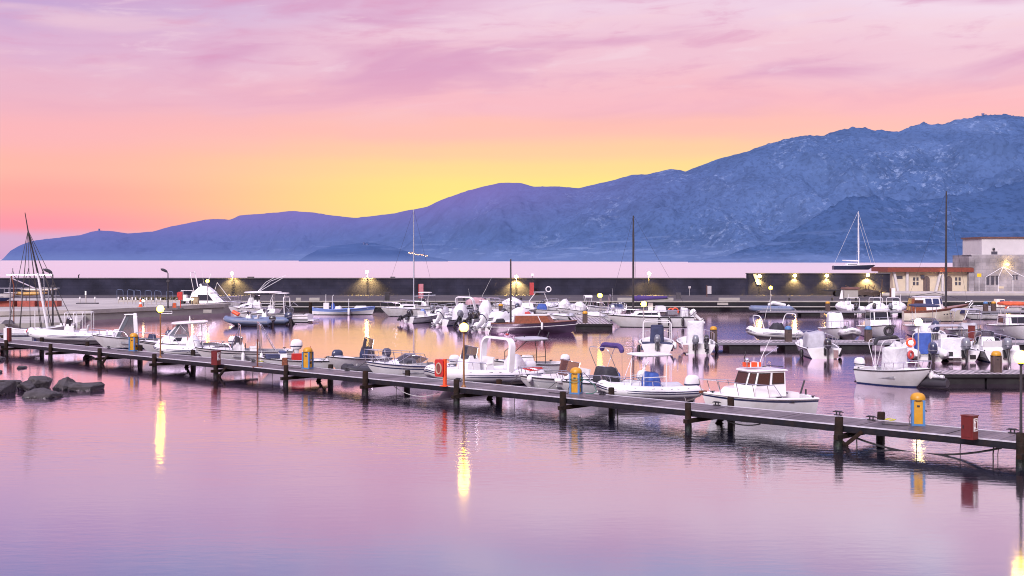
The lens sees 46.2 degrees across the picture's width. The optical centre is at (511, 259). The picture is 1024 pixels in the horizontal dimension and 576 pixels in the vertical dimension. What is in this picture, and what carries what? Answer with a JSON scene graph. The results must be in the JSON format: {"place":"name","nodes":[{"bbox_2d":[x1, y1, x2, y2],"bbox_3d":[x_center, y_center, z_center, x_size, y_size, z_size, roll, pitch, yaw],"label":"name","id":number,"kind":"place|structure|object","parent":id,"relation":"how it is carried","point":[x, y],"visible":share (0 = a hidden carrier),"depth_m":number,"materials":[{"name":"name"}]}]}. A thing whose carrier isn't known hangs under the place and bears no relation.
{"place":"outdoors","nodes":[
{"label":"outdoors","id":0,"kind":"place"},
{"bbox_2d":[0,287,61,306],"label":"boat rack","id":1,"kind":"object","parent":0,"point":[18,303],"visible":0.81,"depth_m":131.30,"materials":[{"name":"red metal"}]},
{"bbox_2d":[0,315,84,329],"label":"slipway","id":2,"kind":"structure","parent":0,"point":[25,322],"depth_m":110.96,"materials":[{"name":"concrete"}]},
{"bbox_2d":[7,268,51,322],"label":"pipe gantry","id":3,"kind":"object","parent":2,"relation":"on","point":[26,275],"visible":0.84,"depth_m":107.95,"materials":[{"name":"metal"}]},
{"bbox_2d":[0,298,230,319],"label":"quay","id":4,"kind":"structure","parent":0,"point":[104,303],"depth_m":134.47,"materials":[{"name":"concrete"}]},
{"bbox_2d":[0,304,224,315],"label":"quay kerb","id":5,"kind":"structure","parent":4,"relation":"on","point":[6,313],"depth_m":126.07,"materials":[{"name":"concrete"}]},
{"bbox_2d":[119,296,179,301],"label":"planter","id":6,"kind":"object","parent":4,"relation":"on","point":[163,299],"visible":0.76,"depth_m":145.74,"materials":[{"name":"concrete"}]},
{"bbox_2d":[299,242,447,260],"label":"headland","id":7,"kind":"structure","parent":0,"point":[364,252],"depth_m":3486.05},
{"bbox_2d":[0,259,1023,575],"bbox_3d":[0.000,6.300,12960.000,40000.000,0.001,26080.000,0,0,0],"label":"water","id":8,"kind":"structure","parent":0,"point":[136,469],"depth_m":36.29,"materials":[{"name":"liquid"}]},
{"bbox_2d":[0,381,15,394],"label":"boulder","id":9,"kind":"object","parent":8,"relation":"in","point":[7,387],"visible":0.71,"depth_m":56.19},
{"bbox_2d":[0,327,40,340],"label":"motorboat","id":10,"kind":"object","parent":8,"relation":"on","point":[21,336],"visible":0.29,"depth_m":90.75,"materials":[{"name":"plastic"}]},
{"bbox_2d":[17,380,35,390],"bbox_3d":[-23.328,6.129,57.936,0.888,0.602,1.306,0,0,0],"label":"boulder","id":11,"kind":"object","parent":8,"relation":"in","point":[28,385],"visible":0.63,"depth_m":57.44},
{"bbox_2d":[28,376,52,388],"bbox_3d":[-23.145,6.122,58.642,1.307,0.902,1.613,0,0,0],"label":"boulder","id":12,"kind":"object","parent":8,"relation":"in","point":[41,381],"visible":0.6,"depth_m":58.18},
{"bbox_2d":[5,213,79,338],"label":"sailing boat","id":13,"kind":"object","parent":8,"relation":"on","point":[23,330],"visible":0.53,"depth_m":95.57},
{"bbox_2d":[22,388,63,398],"bbox_3d":[-21.499,6.188,54.972,1.839,0.532,1.548,0,0,-3],"label":"boulder","id":14,"kind":"object","parent":8,"relation":"in","point":[37,393],"visible":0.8,"depth_m":54.39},
{"bbox_2d":[52,377,75,389],"bbox_3d":[-21.709,6.080,58.319,1.254,0.779,1.328,0,0,20],"label":"boulder","id":15,"kind":"object","parent":8,"relation":"in","point":[62,384],"visible":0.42,"depth_m":57.81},
{"bbox_2d":[26,311,117,344],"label":"inflatable boat","id":16,"kind":"object","parent":8,"relation":"on","point":[69,334],"visible":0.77,"depth_m":88.34,"materials":[{"name":"rubber"}]},
{"bbox_2d":[68,382,104,391],"bbox_3d":[-20.483,6.188,57.820,1.381,0.544,1.555,0,0,3],"label":"boulder","id":17,"kind":"object","parent":8,"relation":"in","point":[90,386],"visible":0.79,"depth_m":57.28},
{"bbox_2d":[85,313,174,348],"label":"motorboat","id":18,"kind":"object","parent":8,"relation":"on","point":[117,341],"visible":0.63,"depth_m":84.44,"materials":[{"name":"plastic"}]},
{"bbox_2d":[153,334,214,356],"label":"inflatable boat","id":19,"kind":"object","parent":8,"relation":"on","point":[180,349],"visible":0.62,"depth_m":75.43,"materials":[{"name":"rubber"}]},
{"bbox_2d":[137,316,234,352],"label":"motorboat","id":20,"kind":"object","parent":8,"relation":"on","point":[171,338],"visible":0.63,"depth_m":77.58,"materials":[{"name":"plastic"}]},
{"bbox_2d":[188,271,245,305],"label":"cabin cruiser","id":21,"kind":"object","parent":8,"relation":"on","point":[200,292],"visible":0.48,"depth_m":143.30,"materials":[{"name":"plastic"}]},
{"bbox_2d":[187,322,302,361],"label":"motorboat","id":22,"kind":"object","parent":8,"relation":"on","point":[238,351],"visible":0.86,"depth_m":72.86,"materials":[{"name":"plastic"}]},
{"bbox_2d":[223,310,275,325],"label":"inflatable boat","id":23,"kind":"object","parent":8,"relation":"on","point":[248,320],"visible":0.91,"depth_m":112.74,"materials":[{"name":"rubber"}]},
{"bbox_2d":[227,275,288,316],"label":"motorboat","id":24,"kind":"object","parent":8,"relation":"on","point":[253,301],"visible":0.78,"depth_m":130.04,"materials":[{"name":"plastic"}]},
{"bbox_2d":[252,308,294,324],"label":"inflatable boat","id":25,"kind":"object","parent":8,"relation":"on","point":[286,318],"visible":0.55,"depth_m":115.48,"materials":[{"name":"rubber"}]},
{"bbox_2d":[237,296,318,321],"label":"motorboat","id":26,"kind":"object","parent":8,"relation":"on","point":[295,317],"visible":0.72,"depth_m":119.81,"materials":[{"name":"plastic"}]},
{"bbox_2d":[255,346,342,367],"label":"motorboat","id":27,"kind":"object","parent":8,"relation":"on","point":[294,359],"visible":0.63,"depth_m":67.98,"materials":[{"name":"plastic"}]},
{"bbox_2d":[312,296,378,314],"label":"fishing boat","id":28,"kind":"object","parent":8,"relation":"on","point":[355,310],"visible":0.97,"depth_m":135.80,"materials":[{"name":"wood"}]},
{"bbox_2d":[321,337,392,369],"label":"motorboat","id":29,"kind":"object","parent":8,"relation":"on","point":[337,361],"visible":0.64,"depth_m":68.04,"materials":[{"name":"plastic"}]},
{"bbox_2d":[341,364,372,372],"bbox_3d":[-7.971,6.115,64.852,2.599,1.010,1.337,0,-1,-20],"label":"inflatable boat","id":30,"kind":"object","parent":8,"relation":"on","point":[352,367],"visible":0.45,"depth_m":64.21,"materials":[{"name":"rubber"}]},
{"bbox_2d":[377,209,437,316],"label":"sailing boat","id":31,"kind":"object","parent":8,"relation":"on","point":[401,309],"visible":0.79,"depth_m":131.91,"materials":[{"name":"plastic"}]},
{"bbox_2d":[359,349,458,377],"bbox_3d":[-5.418,5.677,63.016,5.633,2.066,2.172,0,0,-21],"label":"motorboat","id":32,"kind":"object","parent":8,"relation":"on","point":[414,364],"visible":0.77,"depth_m":62.22,"materials":[{"name":"plastic"}]},
{"bbox_2d":[397,309,436,322],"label":"motorboat","id":33,"kind":"object","parent":8,"relation":"on","point":[409,317],"visible":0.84,"depth_m":118.28,"materials":[{"name":"plastic"}]},
{"bbox_2d":[398,292,445,307],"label":"motorboat","id":34,"kind":"object","parent":8,"relation":"on","point":[424,304],"visible":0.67,"depth_m":142.74,"materials":[{"name":"plastic"}]},
{"bbox_2d":[0,273,890,294],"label":"breakwater wall","id":35,"kind":"structure","parent":8,"relation":"on","point":[790,284],"depth_m":175.00,"materials":[{"name":"concrete"}]},
{"bbox_2d":[429,303,471,326],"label":"motorboat","id":36,"kind":"object","parent":8,"relation":"on","point":[440,320],"visible":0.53,"depth_m":113.61,"materials":[{"name":"plastic"}]},
{"bbox_2d":[452,300,492,326],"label":"motorboat","id":37,"kind":"object","parent":8,"relation":"on","point":[485,306],"visible":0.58,"depth_m":111.62,"materials":[{"name":"plastic"}]},
{"bbox_2d":[424,326,545,384],"bbox_3d":[-1.442,5.208,59.696,6.832,3.722,2.636,0,1,-39],"label":"inflatable boat","id":38,"kind":"object","parent":8,"relation":"on","point":[483,369],"visible":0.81,"depth_m":59.15,"materials":[{"name":"rubber"}]},
{"bbox_2d":[464,281,506,309],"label":"motorboat","id":39,"kind":"object","parent":8,"relation":"on","point":[476,299],"visible":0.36,"depth_m":141.02,"materials":[{"name":"plastic"}]},
{"bbox_2d":[470,311,513,331],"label":"inflatable boat","id":40,"kind":"object","parent":8,"relation":"on","point":[483,324],"visible":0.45,"depth_m":105.06,"materials":[{"name":"plastic"}]},
{"bbox_2d":[492,297,530,312],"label":"motorboat","id":41,"kind":"object","parent":8,"relation":"on","point":[514,301],"visible":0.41,"depth_m":141.11,"materials":[{"name":"plastic"}]},
{"bbox_2d":[0,335,1023,466],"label":"pier","id":42,"kind":"structure","parent":8,"relation":"in","point":[839,424],"depth_m":48.34,"materials":[{"name":"wood"}]},
{"bbox_2d":[118,333,138,350],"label":"service pedestal","id":43,"kind":"object","parent":42,"relation":"on","point":[133,341],"visible":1,"depth_m":73.24,"materials":[{"name":"yellow paint"}]},
{"bbox_2d":[211,350,220,364],"bbox_3d":[-15.727,5.235,63.746,0.440,0.750,0.350,0,0,30],"label":"extinguisher cabinet","id":44,"kind":"object","parent":42,"relation":"on","point":[215,357],"visible":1,"depth_m":63.62,"materials":[{"name":"metal"}]},
{"bbox_2d":[292,347,313,368],"bbox_3d":[-10.922,5.059,61.670,1.466,1.103,0.504,0,0,12],"label":"service pedestal","id":45,"kind":"object","parent":42,"relation":"on","point":[307,357],"visible":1,"depth_m":61.43,"materials":[{"name":"yellow paint"}]},
{"bbox_2d":[435,359,449,386],"bbox_3d":[-3.095,5.010,53.054,0.610,1.200,0.355,0,0,30],"label":"lifebuoy station","id":46,"kind":"object","parent":42,"relation":"on","point":[440,367],"visible":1,"depth_m":52.95,"materials":[{"name":"red plastic"}]},
{"bbox_2d":[459,323,467,386],"bbox_3d":[-2.109,4.200,52.512,0.400,2.820,0.394,0,0,-4],"label":"globe lamp","id":47,"kind":"object","parent":42,"relation":"on","point":[463,327],"visible":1,"depth_m":52.47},
{"bbox_2d":[549,367,582,393],"bbox_3d":[2.231,5.059,50.186,1.466,1.103,0.504,0,0,12],"label":"service pedestal","id":48,"kind":"object","parent":42,"relation":"on","point":[575,387],"visible":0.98,"depth_m":49.95,"materials":[{"name":"yellow paint"}]},
{"bbox_2d":[882,392,926,425],"bbox_3d":[13.277,5.059,40.621,1.466,1.103,0.504,0,0,4],"label":"service pedestal","id":49,"kind":"object","parent":42,"relation":"on","point":[918,410],"visible":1,"depth_m":40.41,"materials":[{"name":"yellow paint"}]},
{"bbox_2d":[849,434,1001,455],"bbox_3d":[13.318,6.103,39.084,5.160,0.512,0.067,0,0,41],"label":"hose","id":50,"kind":"object","parent":42,"relation":"hanging from","point":[882,446],"visible":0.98,"depth_m":38.65,"materials":[{"name":"rubber"}]},
{"bbox_2d":[960,414,978,439],"bbox_3d":[14.279,5.235,37.452,0.350,0.750,0.440,0,0,-38],"label":"extinguisher cabinet","id":51,"kind":"object","parent":42,"relation":"on","point":[969,426],"visible":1,"depth_m":37.33,"materials":[{"name":"metal"}]},
{"bbox_2d":[1014,351,1023,432],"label":"globe lamp","id":52,"kind":"object","parent":42,"relation":"on","point":[1019,357],"visible":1,"depth_m":36.59,"materials":[{"name":"metal"}]},
{"bbox_2d":[512,301,539,312],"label":"motorboat","id":53,"kind":"object","parent":8,"relation":"on","point":[532,305],"visible":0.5,"depth_m":133.41,"materials":[{"name":"plastic"}]},
{"bbox_2d":[494,330,569,373],"bbox_3d":[0.770,5.286,65.024,5.250,2.797,2.072,0,0,-24],"label":"motorboat","id":54,"kind":"object","parent":8,"relation":"on","point":[551,365],"visible":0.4,"depth_m":64.76,"materials":[{"name":"plastic"}]},
{"bbox_2d":[490,259,581,332],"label":"wooden boat","id":55,"kind":"object","parent":8,"relation":"on","point":[532,323],"visible":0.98,"depth_m":102.36,"materials":[{"name":"wood"}]},
{"bbox_2d":[526,286,558,313],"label":"motorboat","id":56,"kind":"object","parent":8,"relation":"on","point":[541,308],"visible":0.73,"depth_m":133.16,"materials":[{"name":"plastic"}]},
{"bbox_2d":[510,359,604,389],"bbox_3d":[2.236,5.749,56.943,5.265,2.042,2.072,0,1,-26],"label":"motorboat","id":57,"kind":"object","parent":8,"relation":"on","point":[544,381],"visible":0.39,"depth_m":56.07,"materials":[{"name":"plastic"}]},
{"bbox_2d":[545,299,573,314],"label":"motorboat","id":58,"kind":"object","parent":8,"relation":"on","point":[562,306],"visible":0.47,"depth_m":133.16,"materials":[{"name":"plastic"}]},
{"bbox_2d":[544,312,575,319],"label":"motorboat","id":59,"kind":"object","parent":8,"relation":"on","point":[555,316],"visible":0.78,"depth_m":120.45,"materials":[{"name":"plastic"}]},
{"bbox_2d":[562,295,603,315],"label":"motorboat","id":60,"kind":"object","parent":8,"relation":"on","point":[579,307],"visible":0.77,"depth_m":127.06,"materials":[{"name":"plastic"}]},
{"bbox_2d":[570,311,609,320],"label":"motorboat","id":61,"kind":"object","parent":8,"relation":"on","point":[595,315],"visible":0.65,"depth_m":119.52,"materials":[{"name":"plastic"}]},
{"bbox_2d":[568,316,612,328],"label":"pontoon","id":62,"kind":"object","parent":8,"relation":"on","point":[593,323],"visible":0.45,"depth_m":108.24,"materials":[{"name":"wood"}]},
{"bbox_2d":[549,342,644,393],"bbox_3d":[3.946,5.310,54.787,5.355,2.960,2.177,0,-1,-27],"label":"motorboat","id":63,"kind":"object","parent":8,"relation":"on","point":[599,371],"visible":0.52,"depth_m":54.42,"materials":[{"name":"plastic"}]},
{"bbox_2d":[586,294,623,311],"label":"motorboat","id":64,"kind":"object","parent":8,"relation":"on","point":[592,307],"visible":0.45,"depth_m":138.35,"materials":[{"name":"plastic"}]},
{"bbox_2d":[239,303,990,309],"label":"quay foot","id":65,"kind":"object","parent":8,"relation":"in","point":[627,304],"visible":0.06,"depth_m":148.60},
{"bbox_2d":[241,301,1023,306],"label":"quay ledge","id":66,"kind":"object","parent":65,"relation":"on","point":[604,301],"visible":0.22,"depth_m":148.90,"materials":[{"name":"concrete"}]},
{"bbox_2d":[605,292,626,313],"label":"motorboat","id":67,"kind":"object","parent":8,"relation":"on","point":[616,305],"visible":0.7,"depth_m":131.50,"materials":[{"name":"plastic"}]},
{"bbox_2d":[596,352,702,401],"bbox_3d":[6.054,5.667,52.813,5.265,3.096,2.136,0,1,-26],"label":"inflatable boat","id":68,"kind":"object","parent":8,"relation":"on","point":[651,385],"visible":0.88,"depth_m":52.26,"materials":[{"name":"plastic"}]},
{"bbox_2d":[602,216,704,326],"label":"sailing boat","id":69,"kind":"object","parent":8,"relation":"on","point":[634,319],"visible":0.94,"depth_m":111.00,"materials":[{"name":"plastic"}]},
{"bbox_2d":[637,320,676,352],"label":"motorboat","id":70,"kind":"object","parent":8,"relation":"on","point":[656,341],"visible":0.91,"depth_m":80.81,"materials":[{"name":"plastic"}]},
{"bbox_2d":[676,321,718,354],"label":"motorboat","id":71,"kind":"object","parent":8,"relation":"on","point":[695,340],"visible":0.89,"depth_m":80.95,"materials":[{"name":"plastic"}]},
{"bbox_2d":[692,338,819,413],"bbox_3d":[9.628,4.958,48.174,5.548,3.584,2.281,0,0,-20],"label":"cabin cruiser","id":72,"kind":"object","parent":8,"relation":"on","point":[756,385],"visible":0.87,"depth_m":47.58,"materials":[{"name":"plastic"}]},
{"bbox_2d":[749,301,796,313],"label":"inflatable boat","id":73,"kind":"object","parent":8,"relation":"on","point":[779,307],"visible":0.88,"depth_m":138.26,"materials":[{"name":"rubber"}]},
{"bbox_2d":[746,298,803,339],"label":"inflatable boat","id":74,"kind":"object","parent":8,"relation":"on","point":[775,331],"visible":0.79,"depth_m":92.61,"materials":[{"name":"rubber"}]},
{"bbox_2d":[795,330,841,359],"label":"motorboat","id":75,"kind":"object","parent":8,"relation":"on","point":[818,344],"visible":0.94,"depth_m":76.88,"materials":[{"name":"plastic"}]},
{"bbox_2d":[817,312,848,338],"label":"motorboat","id":76,"kind":"object","parent":8,"relation":"on","point":[834,322],"visible":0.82,"depth_m":95.15,"materials":[{"name":"plastic"}]},
{"bbox_2d":[838,326,861,339],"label":"inflatable boat","id":77,"kind":"object","parent":8,"relation":"on","point":[852,333],"visible":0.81,"depth_m":92.44,"materials":[{"name":"rubber"}]},
{"bbox_2d":[835,297,865,314],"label":"inflatable boat","id":78,"kind":"object","parent":8,"relation":"on","point":[846,305],"visible":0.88,"depth_m":137.93,"materials":[{"name":"rubber"}]},
{"bbox_2d":[832,212,875,269],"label":"sailing yacht","id":79,"kind":"object","parent":8,"relation":"on","point":[851,266],"visible":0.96,"depth_m":721.75,"materials":[{"name":"plastic"}]},
{"bbox_2d":[716,340,1023,349],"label":"pontoon","id":80,"kind":"object","parent":8,"relation":"on","point":[756,344],"visible":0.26,"depth_m":83.45,"materials":[{"name":"concrete"}]},
{"bbox_2d":[772,326,791,341],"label":"pontoon pedestal","id":81,"kind":"object","parent":80,"relation":"on","point":[787,333],"visible":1,"depth_m":84.33,"materials":[{"name":"brown paint"}]},
{"bbox_2d":[852,326,871,341],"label":"pontoon pedestal","id":82,"kind":"object","parent":80,"relation":"on","point":[867,333],"visible":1,"depth_m":84.33,"materials":[{"name":"brown paint"}]},
{"bbox_2d":[865,294,885,308],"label":"inflatable boat","id":83,"kind":"object","parent":8,"relation":"on","point":[876,304],"visible":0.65,"depth_m":139.02,"materials":[{"name":"rubber"}]},
{"bbox_2d":[856,309,895,337],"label":"motorboat","id":84,"kind":"object","parent":8,"relation":"on","point":[878,321],"visible":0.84,"depth_m":95.61,"materials":[{"name":"plastic"}]},
{"bbox_2d":[756,311,1023,315],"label":"pontoon","id":85,"kind":"object","parent":8,"relation":"on","point":[802,313],"visible":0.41,"depth_m":133.00,"materials":[{"name":"concrete"}]},
{"bbox_2d":[884,294,905,314],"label":"inflatable boat","id":86,"kind":"object","parent":8,"relation":"on","point":[895,305],"visible":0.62,"depth_m":138.08,"materials":[{"name":"rubber"}]},
{"bbox_2d":[853,335,939,386],"bbox_3d":[19.163,5.275,59.963,2.072,2.850,4.972,-1,1,-36],"label":"motorboat","id":87,"kind":"object","parent":8,"relation":"on","point":[893,370],"visible":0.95,"depth_m":59.63,"materials":[{"name":"plastic"}]},
{"bbox_2d":[903,303,940,336],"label":"motorboat","id":88,"kind":"object","parent":8,"relation":"on","point":[909,329],"visible":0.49,"depth_m":96.17,"materials":[{"name":"plastic"}]},
{"bbox_2d":[902,332,948,362],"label":"boat","id":89,"kind":"object","parent":8,"relation":"on","point":[933,352],"visible":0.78,"depth_m":74.12,"materials":[{"name":"plastic"}]},
{"bbox_2d":[914,320,946,339],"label":"motorboat","id":90,"kind":"object","parent":8,"relation":"on","point":[923,327],"visible":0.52,"depth_m":91.40,"materials":[{"name":"plastic"}]},
{"bbox_2d":[919,373,949,387],"bbox_3d":[20.618,5.930,58.574,0.495,0.700,1.400,0,0,-40],"label":"dinghy float","id":91,"kind":"object","parent":8,"relation":"on","point":[941,381],"visible":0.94,"depth_m":58.34,"materials":[{"name":"grey rubber"}]},
{"bbox_2d":[902,191,972,320],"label":"wooden boat","id":92,"kind":"object","parent":8,"relation":"on","point":[942,313],"visible":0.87,"depth_m":121.56,"materials":[{"name":"white wood"}]},
{"bbox_2d":[928,324,979,362],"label":"motorboat","id":93,"kind":"object","parent":8,"relation":"on","point":[958,349],"visible":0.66,"depth_m":73.92,"materials":[{"name":"plastic"}]},
{"bbox_2d":[943,308,982,337],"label":"motorboat","id":94,"kind":"object","parent":8,"relation":"on","point":[952,331],"visible":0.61,"depth_m":95.25,"materials":[{"name":"plastic"}]},
{"bbox_2d":[930,370,1023,383],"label":"pontoon","id":95,"kind":"object","parent":8,"relation":"on","point":[977,377],"visible":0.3,"depth_m":60.55,"materials":[{"name":"concrete"}]},
{"bbox_2d":[981,351,1001,372],"bbox_3d":[24.413,5.250,61.529,1.466,1.103,0.504,0,0,-9],"label":"pontoon pedestal","id":96,"kind":"object","parent":95,"relation":"on","point":[995,361],"visible":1,"depth_m":61.42,"materials":[{"name":"brown paint"}]},
{"bbox_2d":[965,313,1005,319],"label":"motorboat","id":97,"kind":"object","parent":8,"relation":"on","point":[972,316],"visible":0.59,"depth_m":124.92,"materials":[{"name":"plastic"}]},
{"bbox_2d":[965,330,1021,363],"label":"motorboat","id":98,"kind":"object","parent":8,"relation":"on","point":[986,343],"visible":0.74,"depth_m":74.54,"materials":[{"name":"plastic"}]},
{"bbox_2d":[972,299,1021,313],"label":"motorboat","id":99,"kind":"object","parent":8,"relation":"on","point":[979,307],"visible":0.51,"depth_m":137.67,"materials":[{"name":"plastic"}]},
{"bbox_2d":[985,301,1023,339],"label":"motorboat","id":100,"kind":"object","parent":8,"relation":"on","point":[1010,325],"visible":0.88,"depth_m":94.91,"materials":[{"name":"plastic"}]},
{"bbox_2d":[0,0,1023,258],"label":"sky","id":101,"kind":"structure","parent":0,"point":[123,116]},
{"bbox_2d":[2,114,1023,261],"bbox_3d":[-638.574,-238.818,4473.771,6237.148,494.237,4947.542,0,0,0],"label":"mountain","id":102,"kind":"structure","parent":0,"point":[732,204],"depth_m":3862.48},
{"bbox_2d":[11,296,1023,297],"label":"road","id":103,"kind":"structure","parent":0,"point":[538,296],"depth_m":166.91,"materials":[{"name":"asphalt"}]},
{"bbox_2d":[845,279,885,296],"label":"net rack","id":104,"kind":"object","parent":103,"relation":"on","point":[868,292],"visible":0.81,"depth_m":165.66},
{"bbox_2d":[61,295,1023,302],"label":"pavement","id":105,"kind":"structure","parent":0,"point":[615,299],"depth_m":154.93,"materials":[{"name":"concrete"}]},
{"bbox_2d":[839,287,859,298],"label":"white hut","id":106,"kind":"object","parent":105,"relation":"on","point":[846,292],"visible":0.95,"depth_m":157.20,"materials":[{"name":"paint"}]},
{"bbox_2d":[688,180,1023,262],"bbox_3d":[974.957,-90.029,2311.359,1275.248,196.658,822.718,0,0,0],"label":"foothill","id":107,"kind":"structure","parent":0,"point":[898,231],"depth_m":2395.44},
{"bbox_2d":[871,267,973,290],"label":"harbour building","id":108,"kind":"structure","parent":0,"point":[924,279],"depth_m":184.00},
{"bbox_2d":[882,291,1023,295],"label":"forecourt","id":109,"kind":"structure","parent":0,"point":[974,293],"depth_m":172.00,"materials":[{"name":"concrete"}]},
{"bbox_2d":[953,237,1023,290],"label":"office building","id":110,"kind":"structure","parent":0,"point":[997,263],"depth_m":184.00,"materials":[{"name":"paint"}]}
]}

